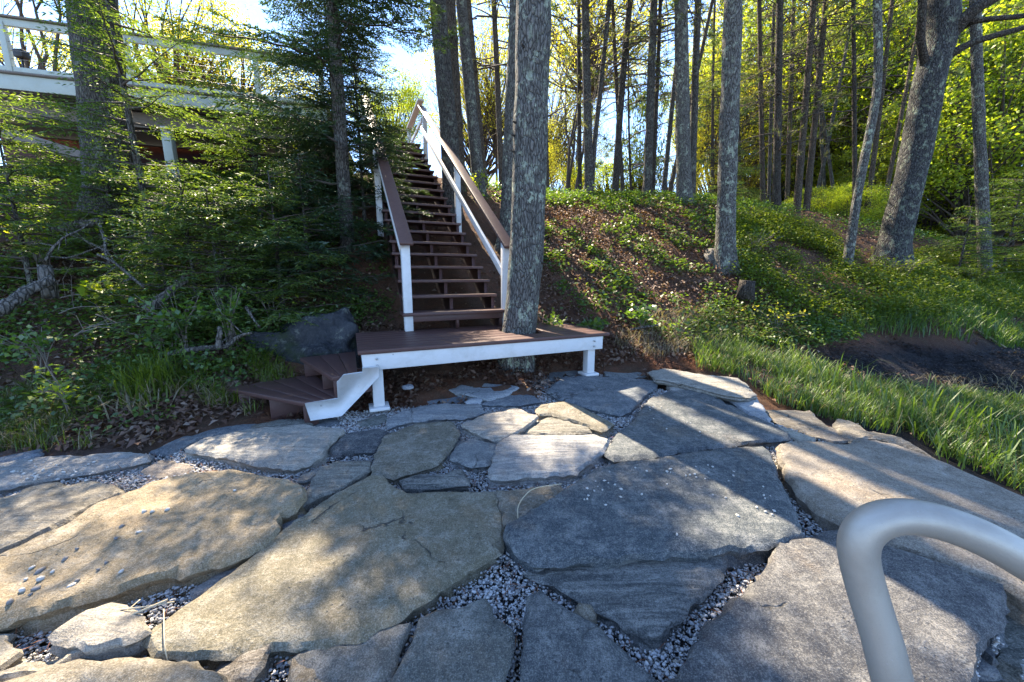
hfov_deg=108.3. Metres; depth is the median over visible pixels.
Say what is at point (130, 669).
stone slab
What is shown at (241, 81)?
leafy tree
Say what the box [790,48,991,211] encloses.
leafy tree
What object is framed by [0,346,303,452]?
grass
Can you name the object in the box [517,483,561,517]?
dry stalk
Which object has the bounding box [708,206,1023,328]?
fern cover
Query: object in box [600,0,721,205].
pine tree
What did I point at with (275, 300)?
shrub
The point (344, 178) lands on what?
spruce tree
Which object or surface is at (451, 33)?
pine tree
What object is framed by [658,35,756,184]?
leafy tree
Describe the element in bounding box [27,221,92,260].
dead branch
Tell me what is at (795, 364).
grass
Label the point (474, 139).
pine tree
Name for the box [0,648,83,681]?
stone slab
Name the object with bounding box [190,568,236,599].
stone slab
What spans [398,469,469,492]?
stone slab
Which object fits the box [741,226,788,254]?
shrub
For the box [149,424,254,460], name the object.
stone slab
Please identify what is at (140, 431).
leaf litter
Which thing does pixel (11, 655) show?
stone slab
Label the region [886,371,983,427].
grass tuft
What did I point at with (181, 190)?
fir tree
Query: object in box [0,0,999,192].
sky
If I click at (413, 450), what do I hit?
stone slab
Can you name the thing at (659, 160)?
pine tree
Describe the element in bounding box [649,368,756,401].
stone slab
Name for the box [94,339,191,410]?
grass tuft
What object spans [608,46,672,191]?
leafy tree
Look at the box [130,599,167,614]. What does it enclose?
dry stalk
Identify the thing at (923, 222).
leafy tree
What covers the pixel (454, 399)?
stone slab
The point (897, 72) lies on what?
leafy tree
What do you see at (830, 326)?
undergrowth
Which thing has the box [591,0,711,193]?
pine tree
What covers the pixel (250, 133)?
fir tree
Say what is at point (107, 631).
stone slab
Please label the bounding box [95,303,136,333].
dead twig
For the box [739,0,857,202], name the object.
pine tree
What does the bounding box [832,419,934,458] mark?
stone slab
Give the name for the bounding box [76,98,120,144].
dead branch
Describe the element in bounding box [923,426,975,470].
grass tuft
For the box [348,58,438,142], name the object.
leafy tree
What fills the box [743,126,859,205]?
leafy tree
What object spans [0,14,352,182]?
house deck
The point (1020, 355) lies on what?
shore debris
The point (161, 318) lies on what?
shrub
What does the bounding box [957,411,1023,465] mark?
grass tuft
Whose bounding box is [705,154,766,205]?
fir tree
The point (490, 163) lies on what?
leafy tree
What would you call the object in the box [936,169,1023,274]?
fir tree
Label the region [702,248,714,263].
stone
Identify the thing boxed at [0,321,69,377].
shrub
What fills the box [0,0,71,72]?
leafy tree
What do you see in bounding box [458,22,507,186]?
leafy tree
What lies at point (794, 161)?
leafy tree
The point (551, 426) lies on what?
stone slab
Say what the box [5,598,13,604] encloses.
pebble
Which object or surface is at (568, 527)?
stone slab
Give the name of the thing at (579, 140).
pine tree
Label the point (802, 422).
stone slab
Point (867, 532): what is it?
handrail
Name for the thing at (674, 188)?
shrub
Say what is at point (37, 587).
pebble
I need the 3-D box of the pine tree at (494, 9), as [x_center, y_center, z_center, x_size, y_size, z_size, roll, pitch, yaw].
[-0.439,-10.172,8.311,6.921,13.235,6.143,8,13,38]
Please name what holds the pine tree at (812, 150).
on the ground at (944, 346)
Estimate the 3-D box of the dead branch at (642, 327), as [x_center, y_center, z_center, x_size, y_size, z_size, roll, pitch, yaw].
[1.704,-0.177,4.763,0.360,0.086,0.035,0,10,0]
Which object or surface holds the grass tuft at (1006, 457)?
on the ground at (944, 346)
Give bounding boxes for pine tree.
[65,0,156,220]
[365,0,487,196]
[413,0,580,188]
[430,0,465,220]
[432,0,565,189]
[446,0,467,196]
[467,0,603,189]
[494,0,515,255]
[497,0,551,377]
[548,0,636,191]
[551,0,662,194]
[555,0,720,190]
[562,0,674,191]
[576,0,692,195]
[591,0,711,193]
[592,0,611,182]
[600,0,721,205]
[607,0,717,195]
[617,0,721,196]
[661,62,674,191]
[667,0,713,194]
[668,0,765,196]
[689,0,812,194]
[699,0,828,204]
[703,0,868,204]
[704,0,858,212]
[712,0,742,274]
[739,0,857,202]
[741,0,886,212]
[745,0,916,211]
[782,0,992,196]
[786,0,903,207]
[809,1,836,214]
[812,3,855,209]
[840,0,882,269]
[864,0,894,218]
[880,32,915,221]
[884,0,1023,245]
[949,0,1023,245]
[969,0,995,277]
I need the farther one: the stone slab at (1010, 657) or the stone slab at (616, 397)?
the stone slab at (616, 397)
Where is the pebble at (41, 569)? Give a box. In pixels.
[33,566,46,574]
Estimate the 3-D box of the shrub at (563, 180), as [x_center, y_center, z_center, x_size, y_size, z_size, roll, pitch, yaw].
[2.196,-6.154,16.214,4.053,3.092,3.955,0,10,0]
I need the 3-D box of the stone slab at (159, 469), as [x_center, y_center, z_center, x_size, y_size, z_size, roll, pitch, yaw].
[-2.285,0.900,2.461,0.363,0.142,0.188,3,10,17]
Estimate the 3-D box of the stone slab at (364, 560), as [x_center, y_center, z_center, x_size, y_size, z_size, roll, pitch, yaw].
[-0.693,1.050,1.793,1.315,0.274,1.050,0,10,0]
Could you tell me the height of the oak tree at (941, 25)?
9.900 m
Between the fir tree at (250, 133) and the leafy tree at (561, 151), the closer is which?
the fir tree at (250, 133)
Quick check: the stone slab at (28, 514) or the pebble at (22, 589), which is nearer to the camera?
the pebble at (22, 589)
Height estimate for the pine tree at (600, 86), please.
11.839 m
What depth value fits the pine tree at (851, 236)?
6.99 m
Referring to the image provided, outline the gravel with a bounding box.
[0,374,1023,681]
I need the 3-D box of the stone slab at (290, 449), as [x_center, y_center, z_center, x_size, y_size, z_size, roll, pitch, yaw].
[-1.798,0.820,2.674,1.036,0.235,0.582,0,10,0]
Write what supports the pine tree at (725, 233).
on the ground at (944, 346)
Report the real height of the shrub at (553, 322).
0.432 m
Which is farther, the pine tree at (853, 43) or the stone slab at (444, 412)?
the pine tree at (853, 43)
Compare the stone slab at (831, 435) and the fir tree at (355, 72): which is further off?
the fir tree at (355, 72)
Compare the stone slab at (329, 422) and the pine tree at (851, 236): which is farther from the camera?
the pine tree at (851, 236)
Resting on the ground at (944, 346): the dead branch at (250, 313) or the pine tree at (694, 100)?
the pine tree at (694, 100)
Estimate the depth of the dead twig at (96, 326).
3.63 m
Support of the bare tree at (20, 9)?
on the ground at (944, 346)
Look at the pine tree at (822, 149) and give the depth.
14.05 m
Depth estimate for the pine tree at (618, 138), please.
9.58 m
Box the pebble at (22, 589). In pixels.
[18,587,25,592]
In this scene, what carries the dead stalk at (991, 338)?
on the ground at (944, 346)
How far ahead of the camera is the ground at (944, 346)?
5.18 m
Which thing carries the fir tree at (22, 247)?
on the ground at (944, 346)
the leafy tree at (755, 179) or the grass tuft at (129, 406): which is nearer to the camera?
the grass tuft at (129, 406)
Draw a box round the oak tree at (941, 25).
[871,0,1023,269]
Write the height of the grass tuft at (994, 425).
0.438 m
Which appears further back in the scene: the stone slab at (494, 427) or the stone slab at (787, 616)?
the stone slab at (494, 427)
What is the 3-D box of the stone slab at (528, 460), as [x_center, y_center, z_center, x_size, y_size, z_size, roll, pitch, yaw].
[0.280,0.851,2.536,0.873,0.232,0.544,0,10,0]
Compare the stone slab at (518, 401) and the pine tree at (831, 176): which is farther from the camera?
the pine tree at (831, 176)
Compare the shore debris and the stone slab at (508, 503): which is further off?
the shore debris
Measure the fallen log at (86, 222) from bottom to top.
0.226 m
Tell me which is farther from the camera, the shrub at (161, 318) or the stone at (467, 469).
the shrub at (161, 318)
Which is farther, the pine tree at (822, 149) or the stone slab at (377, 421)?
the pine tree at (822, 149)
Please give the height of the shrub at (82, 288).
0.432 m
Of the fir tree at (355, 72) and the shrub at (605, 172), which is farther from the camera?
the shrub at (605, 172)
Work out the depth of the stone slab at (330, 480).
2.27 m
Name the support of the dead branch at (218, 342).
attached to the dead branch at (197, 349)
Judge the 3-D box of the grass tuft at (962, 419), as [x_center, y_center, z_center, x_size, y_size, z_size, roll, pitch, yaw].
[4.353,0.729,3.514,0.754,0.549,0.569,-4,11,-21]
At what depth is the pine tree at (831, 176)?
12.98 m
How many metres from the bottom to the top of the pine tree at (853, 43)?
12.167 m
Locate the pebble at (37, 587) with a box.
[30,585,40,590]
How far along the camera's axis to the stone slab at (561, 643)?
1.29 m
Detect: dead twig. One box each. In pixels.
[48,296,129,313]
[59,262,104,298]
[65,289,129,336]
[79,307,119,333]
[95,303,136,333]
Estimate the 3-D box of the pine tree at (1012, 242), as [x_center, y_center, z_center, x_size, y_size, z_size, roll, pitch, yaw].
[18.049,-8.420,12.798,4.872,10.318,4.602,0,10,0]
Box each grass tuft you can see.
[87,365,186,419]
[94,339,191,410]
[795,344,890,392]
[831,360,896,399]
[859,376,935,429]
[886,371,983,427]
[919,388,1020,444]
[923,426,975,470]
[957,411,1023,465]
[973,403,1023,446]
[975,438,1023,487]
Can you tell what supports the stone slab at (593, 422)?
on the ground at (944, 346)
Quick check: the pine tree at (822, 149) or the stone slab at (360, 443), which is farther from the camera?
the pine tree at (822, 149)
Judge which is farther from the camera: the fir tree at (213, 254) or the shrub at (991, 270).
the shrub at (991, 270)
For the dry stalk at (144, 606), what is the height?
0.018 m
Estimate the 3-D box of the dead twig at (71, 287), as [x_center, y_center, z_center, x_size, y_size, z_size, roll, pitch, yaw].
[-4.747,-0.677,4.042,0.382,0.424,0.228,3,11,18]
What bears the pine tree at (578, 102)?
on the ground at (944, 346)
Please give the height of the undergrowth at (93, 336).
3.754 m
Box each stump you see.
[37,265,59,298]
[735,280,755,299]
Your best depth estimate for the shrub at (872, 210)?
11.38 m
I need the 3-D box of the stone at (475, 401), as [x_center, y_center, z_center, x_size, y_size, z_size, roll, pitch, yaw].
[-0.361,0.596,3.456,0.191,0.099,0.138,0,10,0]
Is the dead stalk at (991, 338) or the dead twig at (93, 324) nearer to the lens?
the dead twig at (93, 324)
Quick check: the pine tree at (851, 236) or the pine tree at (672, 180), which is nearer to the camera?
the pine tree at (851, 236)
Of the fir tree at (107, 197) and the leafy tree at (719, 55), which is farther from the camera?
the leafy tree at (719, 55)
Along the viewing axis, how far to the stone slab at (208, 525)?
1.71 m
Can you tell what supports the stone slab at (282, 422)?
on the ground at (944, 346)
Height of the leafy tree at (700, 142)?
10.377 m
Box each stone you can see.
[402,384,413,389]
[430,463,444,473]
[464,398,482,406]
[464,467,473,471]
[573,603,596,623]
[599,456,604,465]
[702,248,714,263]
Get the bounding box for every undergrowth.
[0,158,403,442]
[465,179,975,248]
[543,189,769,346]
[666,298,880,347]
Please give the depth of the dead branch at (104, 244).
3.92 m
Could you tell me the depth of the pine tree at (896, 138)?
11.51 m
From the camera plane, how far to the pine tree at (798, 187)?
10.51 m
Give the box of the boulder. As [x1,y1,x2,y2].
[243,307,360,367]
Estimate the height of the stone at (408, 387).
0.054 m
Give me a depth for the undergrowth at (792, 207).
9.89 m
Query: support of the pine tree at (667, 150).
on the ground at (944, 346)
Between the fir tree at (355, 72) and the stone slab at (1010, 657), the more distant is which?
the fir tree at (355, 72)
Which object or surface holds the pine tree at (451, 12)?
on the ground at (944, 346)
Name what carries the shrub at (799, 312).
on the ground at (944, 346)
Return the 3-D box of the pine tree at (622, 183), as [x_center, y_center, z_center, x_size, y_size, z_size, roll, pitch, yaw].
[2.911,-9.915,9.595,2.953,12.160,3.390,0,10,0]
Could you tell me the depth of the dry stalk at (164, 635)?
1.31 m
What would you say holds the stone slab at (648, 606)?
on the ground at (944, 346)
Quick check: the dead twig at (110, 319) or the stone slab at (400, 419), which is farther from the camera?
the dead twig at (110, 319)
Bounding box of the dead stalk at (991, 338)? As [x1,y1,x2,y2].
[971,325,1006,347]
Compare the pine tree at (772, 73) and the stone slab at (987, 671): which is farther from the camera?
the pine tree at (772, 73)
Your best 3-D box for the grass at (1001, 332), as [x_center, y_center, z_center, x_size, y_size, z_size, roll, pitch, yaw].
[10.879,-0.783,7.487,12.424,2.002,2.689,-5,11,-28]
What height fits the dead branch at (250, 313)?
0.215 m
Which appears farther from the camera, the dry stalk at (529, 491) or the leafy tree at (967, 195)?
the leafy tree at (967, 195)
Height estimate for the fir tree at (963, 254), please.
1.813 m
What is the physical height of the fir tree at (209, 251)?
1.653 m
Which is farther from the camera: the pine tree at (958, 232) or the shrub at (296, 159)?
the pine tree at (958, 232)
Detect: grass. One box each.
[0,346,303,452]
[611,304,808,358]
[689,324,1023,493]
[841,265,1023,348]
[871,370,1023,396]
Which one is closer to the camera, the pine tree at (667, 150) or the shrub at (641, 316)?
the shrub at (641, 316)
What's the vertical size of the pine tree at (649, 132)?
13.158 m
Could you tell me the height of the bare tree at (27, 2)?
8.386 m
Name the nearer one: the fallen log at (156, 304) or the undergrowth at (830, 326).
the fallen log at (156, 304)
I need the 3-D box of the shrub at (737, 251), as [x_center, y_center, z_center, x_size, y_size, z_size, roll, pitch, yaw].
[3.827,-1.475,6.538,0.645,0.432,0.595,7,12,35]
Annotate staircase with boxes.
[361,96,509,331]
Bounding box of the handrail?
[836,498,1023,681]
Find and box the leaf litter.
[0,165,1023,466]
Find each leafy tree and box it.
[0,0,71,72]
[11,0,282,91]
[124,7,327,98]
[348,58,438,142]
[411,0,549,181]
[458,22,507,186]
[489,0,693,115]
[502,48,611,187]
[548,89,614,191]
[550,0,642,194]
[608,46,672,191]
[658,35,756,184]
[662,29,773,195]
[672,0,806,154]
[692,0,886,159]
[700,53,832,202]
[717,0,897,207]
[741,0,916,200]
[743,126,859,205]
[751,0,1002,172]
[784,0,1023,179]
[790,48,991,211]
[821,56,1023,240]
[841,0,1020,166]
[850,0,1023,246]
[856,0,1023,142]
[991,201,1023,241]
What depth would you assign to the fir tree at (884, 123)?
12.92 m
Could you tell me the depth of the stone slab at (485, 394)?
3.61 m
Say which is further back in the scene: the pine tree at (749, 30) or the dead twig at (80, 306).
the pine tree at (749, 30)
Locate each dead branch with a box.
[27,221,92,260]
[50,220,123,258]
[61,223,113,265]
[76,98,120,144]
[85,241,164,287]
[167,289,252,355]
[215,326,222,348]
[245,306,259,327]
[630,324,658,330]
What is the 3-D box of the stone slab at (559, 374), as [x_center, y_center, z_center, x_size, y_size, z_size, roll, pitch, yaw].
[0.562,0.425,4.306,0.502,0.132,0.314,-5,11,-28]
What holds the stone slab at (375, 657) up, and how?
on the ground at (944, 346)
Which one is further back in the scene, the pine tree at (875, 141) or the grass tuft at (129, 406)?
the pine tree at (875, 141)
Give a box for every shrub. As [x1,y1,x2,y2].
[0,205,110,270]
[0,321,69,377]
[20,362,79,416]
[61,278,174,308]
[115,285,217,349]
[115,312,188,358]
[177,349,205,379]
[187,283,254,353]
[234,281,312,325]
[274,142,317,198]
[470,168,489,186]
[488,176,498,187]
[537,307,572,326]
[549,163,594,193]
[555,151,671,194]
[562,184,594,201]
[576,314,610,337]
[625,300,668,331]
[634,162,717,193]
[656,314,699,337]
[713,187,766,203]
[714,244,748,260]
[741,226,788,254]
[741,302,810,331]
[781,184,850,215]
[801,182,890,222]
[881,253,941,277]
[945,262,1022,281]
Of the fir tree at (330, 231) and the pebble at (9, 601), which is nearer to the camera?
the pebble at (9, 601)
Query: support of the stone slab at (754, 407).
on the ground at (944, 346)
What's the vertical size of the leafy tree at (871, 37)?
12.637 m
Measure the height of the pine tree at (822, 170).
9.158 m
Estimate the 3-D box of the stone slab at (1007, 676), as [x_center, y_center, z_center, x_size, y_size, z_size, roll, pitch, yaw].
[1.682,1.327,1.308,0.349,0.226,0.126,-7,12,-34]
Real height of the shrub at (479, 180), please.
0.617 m
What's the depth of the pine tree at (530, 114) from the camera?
3.85 m
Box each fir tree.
[0,0,268,275]
[0,100,146,294]
[27,164,164,252]
[74,162,304,341]
[83,183,308,343]
[91,241,239,338]
[121,196,326,332]
[166,90,314,232]
[166,171,389,339]
[217,0,430,211]
[229,151,396,304]
[293,1,435,235]
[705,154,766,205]
[825,101,935,229]
[922,206,1023,280]
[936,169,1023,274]
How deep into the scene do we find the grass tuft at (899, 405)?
3.65 m
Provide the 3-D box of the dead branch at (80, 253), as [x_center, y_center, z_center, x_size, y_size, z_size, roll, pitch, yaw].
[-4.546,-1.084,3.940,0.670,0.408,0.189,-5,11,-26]
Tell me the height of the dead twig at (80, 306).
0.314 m
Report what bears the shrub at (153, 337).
on the ground at (944, 346)
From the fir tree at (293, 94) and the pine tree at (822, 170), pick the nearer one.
the fir tree at (293, 94)
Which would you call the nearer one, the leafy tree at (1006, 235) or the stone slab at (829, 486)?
the stone slab at (829, 486)
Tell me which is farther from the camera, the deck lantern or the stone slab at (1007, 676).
the deck lantern
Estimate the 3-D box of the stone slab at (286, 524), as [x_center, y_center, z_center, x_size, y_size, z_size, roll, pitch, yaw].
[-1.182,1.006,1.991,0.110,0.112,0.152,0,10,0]
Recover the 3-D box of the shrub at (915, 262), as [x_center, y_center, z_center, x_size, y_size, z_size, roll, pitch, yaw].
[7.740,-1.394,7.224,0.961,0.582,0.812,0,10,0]
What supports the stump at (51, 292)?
on the ground at (944, 346)
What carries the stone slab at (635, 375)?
on the ground at (944, 346)
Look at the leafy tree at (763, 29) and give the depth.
18.73 m
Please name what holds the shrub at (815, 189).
on the ground at (944, 346)
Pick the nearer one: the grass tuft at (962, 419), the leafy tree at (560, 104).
the grass tuft at (962, 419)
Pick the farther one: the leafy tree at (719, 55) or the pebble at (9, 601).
the leafy tree at (719, 55)
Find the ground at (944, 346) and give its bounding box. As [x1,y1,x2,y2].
[0,166,1023,681]
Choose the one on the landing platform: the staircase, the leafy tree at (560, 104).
the staircase
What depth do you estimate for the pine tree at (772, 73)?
11.58 m
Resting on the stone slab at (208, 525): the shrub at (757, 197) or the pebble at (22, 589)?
the pebble at (22, 589)
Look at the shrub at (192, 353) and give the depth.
3.55 m
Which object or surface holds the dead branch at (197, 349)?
on the undergrowth at (93, 336)
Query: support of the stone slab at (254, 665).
on the ground at (944, 346)
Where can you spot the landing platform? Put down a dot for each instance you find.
(343, 385)
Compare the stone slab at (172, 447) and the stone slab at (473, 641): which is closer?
the stone slab at (473, 641)
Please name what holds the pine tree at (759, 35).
on the ground at (944, 346)
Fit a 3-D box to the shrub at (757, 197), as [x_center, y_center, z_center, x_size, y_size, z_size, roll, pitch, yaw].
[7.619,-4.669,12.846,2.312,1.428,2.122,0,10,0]
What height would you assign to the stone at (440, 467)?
0.050 m
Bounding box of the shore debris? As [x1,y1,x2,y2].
[813,340,1023,397]
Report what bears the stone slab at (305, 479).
on the ground at (944, 346)
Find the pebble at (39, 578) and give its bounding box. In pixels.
[36,576,44,581]
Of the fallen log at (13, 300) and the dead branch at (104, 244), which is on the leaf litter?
the fallen log at (13, 300)
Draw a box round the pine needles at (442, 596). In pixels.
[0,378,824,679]
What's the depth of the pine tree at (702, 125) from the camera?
15.40 m
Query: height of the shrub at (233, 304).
0.744 m
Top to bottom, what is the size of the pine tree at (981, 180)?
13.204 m
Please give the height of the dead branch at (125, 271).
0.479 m
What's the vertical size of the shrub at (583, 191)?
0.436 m
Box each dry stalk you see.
[117,601,173,609]
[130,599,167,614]
[163,609,167,660]
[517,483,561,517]
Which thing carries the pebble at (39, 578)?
on the stone slab at (208, 525)
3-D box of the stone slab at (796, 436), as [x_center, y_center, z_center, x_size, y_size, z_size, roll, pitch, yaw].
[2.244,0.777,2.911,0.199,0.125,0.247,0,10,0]
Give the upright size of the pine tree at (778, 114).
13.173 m
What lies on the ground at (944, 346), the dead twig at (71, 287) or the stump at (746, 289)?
the stump at (746, 289)
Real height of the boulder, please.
1.214 m
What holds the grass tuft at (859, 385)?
on the ground at (944, 346)
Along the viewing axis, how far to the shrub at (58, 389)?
2.90 m
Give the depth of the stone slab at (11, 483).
2.42 m
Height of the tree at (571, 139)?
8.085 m
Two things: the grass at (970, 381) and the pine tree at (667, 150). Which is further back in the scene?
the pine tree at (667, 150)
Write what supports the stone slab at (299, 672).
on the ground at (944, 346)
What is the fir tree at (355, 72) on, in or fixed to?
on the ground at (944, 346)
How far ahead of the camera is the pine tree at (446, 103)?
6.81 m
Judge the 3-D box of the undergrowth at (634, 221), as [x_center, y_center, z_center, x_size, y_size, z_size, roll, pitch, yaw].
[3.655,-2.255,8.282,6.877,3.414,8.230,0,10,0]
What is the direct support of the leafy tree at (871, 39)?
on the ground at (944, 346)
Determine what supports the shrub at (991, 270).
on the ground at (944, 346)
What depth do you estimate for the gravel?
1.59 m
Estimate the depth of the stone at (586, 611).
1.47 m
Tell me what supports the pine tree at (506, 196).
on the ground at (944, 346)
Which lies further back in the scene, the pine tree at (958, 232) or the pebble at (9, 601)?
the pine tree at (958, 232)
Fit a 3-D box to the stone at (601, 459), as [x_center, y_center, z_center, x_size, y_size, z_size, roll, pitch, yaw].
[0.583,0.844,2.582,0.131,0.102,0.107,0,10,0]
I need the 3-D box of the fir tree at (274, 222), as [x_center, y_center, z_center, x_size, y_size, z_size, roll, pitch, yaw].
[-2.717,-1.087,4.438,1.983,1.888,2.088,4,11,23]
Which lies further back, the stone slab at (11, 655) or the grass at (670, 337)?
the grass at (670, 337)
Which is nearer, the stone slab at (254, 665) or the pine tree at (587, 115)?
the stone slab at (254, 665)
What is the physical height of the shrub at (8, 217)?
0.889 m
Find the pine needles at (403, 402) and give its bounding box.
[241,347,717,423]
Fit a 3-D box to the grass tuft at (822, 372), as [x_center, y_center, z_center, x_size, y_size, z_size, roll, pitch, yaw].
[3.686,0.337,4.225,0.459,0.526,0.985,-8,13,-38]
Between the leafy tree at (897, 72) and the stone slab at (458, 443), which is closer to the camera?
the stone slab at (458, 443)
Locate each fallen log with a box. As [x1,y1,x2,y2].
[0,275,57,317]
[48,217,105,233]
[142,276,189,312]
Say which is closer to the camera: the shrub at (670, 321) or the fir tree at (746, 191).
the shrub at (670, 321)
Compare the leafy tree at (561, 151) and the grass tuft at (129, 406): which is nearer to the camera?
the grass tuft at (129, 406)
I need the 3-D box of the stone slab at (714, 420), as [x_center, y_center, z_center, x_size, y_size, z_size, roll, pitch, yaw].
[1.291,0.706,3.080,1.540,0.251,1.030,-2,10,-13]
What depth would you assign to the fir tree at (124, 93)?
4.40 m
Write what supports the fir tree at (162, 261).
on the ground at (944, 346)
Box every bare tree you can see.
[1,0,48,13]
[14,0,61,70]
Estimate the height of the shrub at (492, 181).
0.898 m
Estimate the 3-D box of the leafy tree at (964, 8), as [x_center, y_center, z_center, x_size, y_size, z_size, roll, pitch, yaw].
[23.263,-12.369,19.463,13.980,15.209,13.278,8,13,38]
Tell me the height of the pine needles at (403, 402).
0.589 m
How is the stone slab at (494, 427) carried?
on the ground at (944, 346)
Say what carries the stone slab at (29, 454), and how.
on the ground at (944, 346)
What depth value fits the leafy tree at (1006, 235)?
14.56 m
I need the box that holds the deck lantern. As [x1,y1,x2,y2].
[12,48,30,67]
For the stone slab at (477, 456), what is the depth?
2.52 m
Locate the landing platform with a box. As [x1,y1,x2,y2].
[226,322,609,424]
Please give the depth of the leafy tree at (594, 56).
19.95 m
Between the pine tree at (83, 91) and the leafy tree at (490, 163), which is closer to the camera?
the pine tree at (83, 91)
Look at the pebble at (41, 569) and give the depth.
1.58 m
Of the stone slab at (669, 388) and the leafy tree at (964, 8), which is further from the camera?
the leafy tree at (964, 8)
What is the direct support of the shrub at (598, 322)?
on the ground at (944, 346)
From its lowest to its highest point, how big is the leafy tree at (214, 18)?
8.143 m
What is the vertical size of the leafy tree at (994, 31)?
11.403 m
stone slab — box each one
[0,449,44,462]
[0,452,153,496]
[0,469,306,649]
[0,481,124,553]
[0,634,26,670]
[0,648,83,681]
[5,656,227,681]
[47,602,151,660]
[140,475,503,671]
[141,460,194,480]
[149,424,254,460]
[183,424,344,482]
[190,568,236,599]
[215,644,274,681]
[251,419,313,428]
[282,513,303,529]
[287,623,411,681]
[287,659,321,681]
[297,466,323,487]
[303,461,371,512]
[314,418,340,426]
[328,428,388,462]
[356,414,386,430]
[370,421,459,487]
[386,409,412,432]
[390,598,514,681]
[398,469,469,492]
[411,403,485,430]
[427,397,464,403]
[445,439,466,466]
[448,439,496,478]
[449,383,518,402]
[461,407,538,443]
[481,394,541,410]
[488,434,609,490]
[494,485,562,529]
[503,446,804,580]
[520,590,657,681]
[522,556,727,660]
[525,417,592,434]
[535,402,614,438]
[546,375,657,425]
[547,370,579,381]
[604,371,645,378]
[604,390,790,464]
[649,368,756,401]
[665,530,1009,681]
[666,386,685,390]
[722,399,771,421]
[765,410,827,433]
[775,440,1023,624]
[779,427,816,441]
[805,427,847,443]
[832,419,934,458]
[976,657,1003,681]
[979,666,1019,681]
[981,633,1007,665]
[995,615,1023,681]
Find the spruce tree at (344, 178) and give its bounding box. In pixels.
[150,0,454,281]

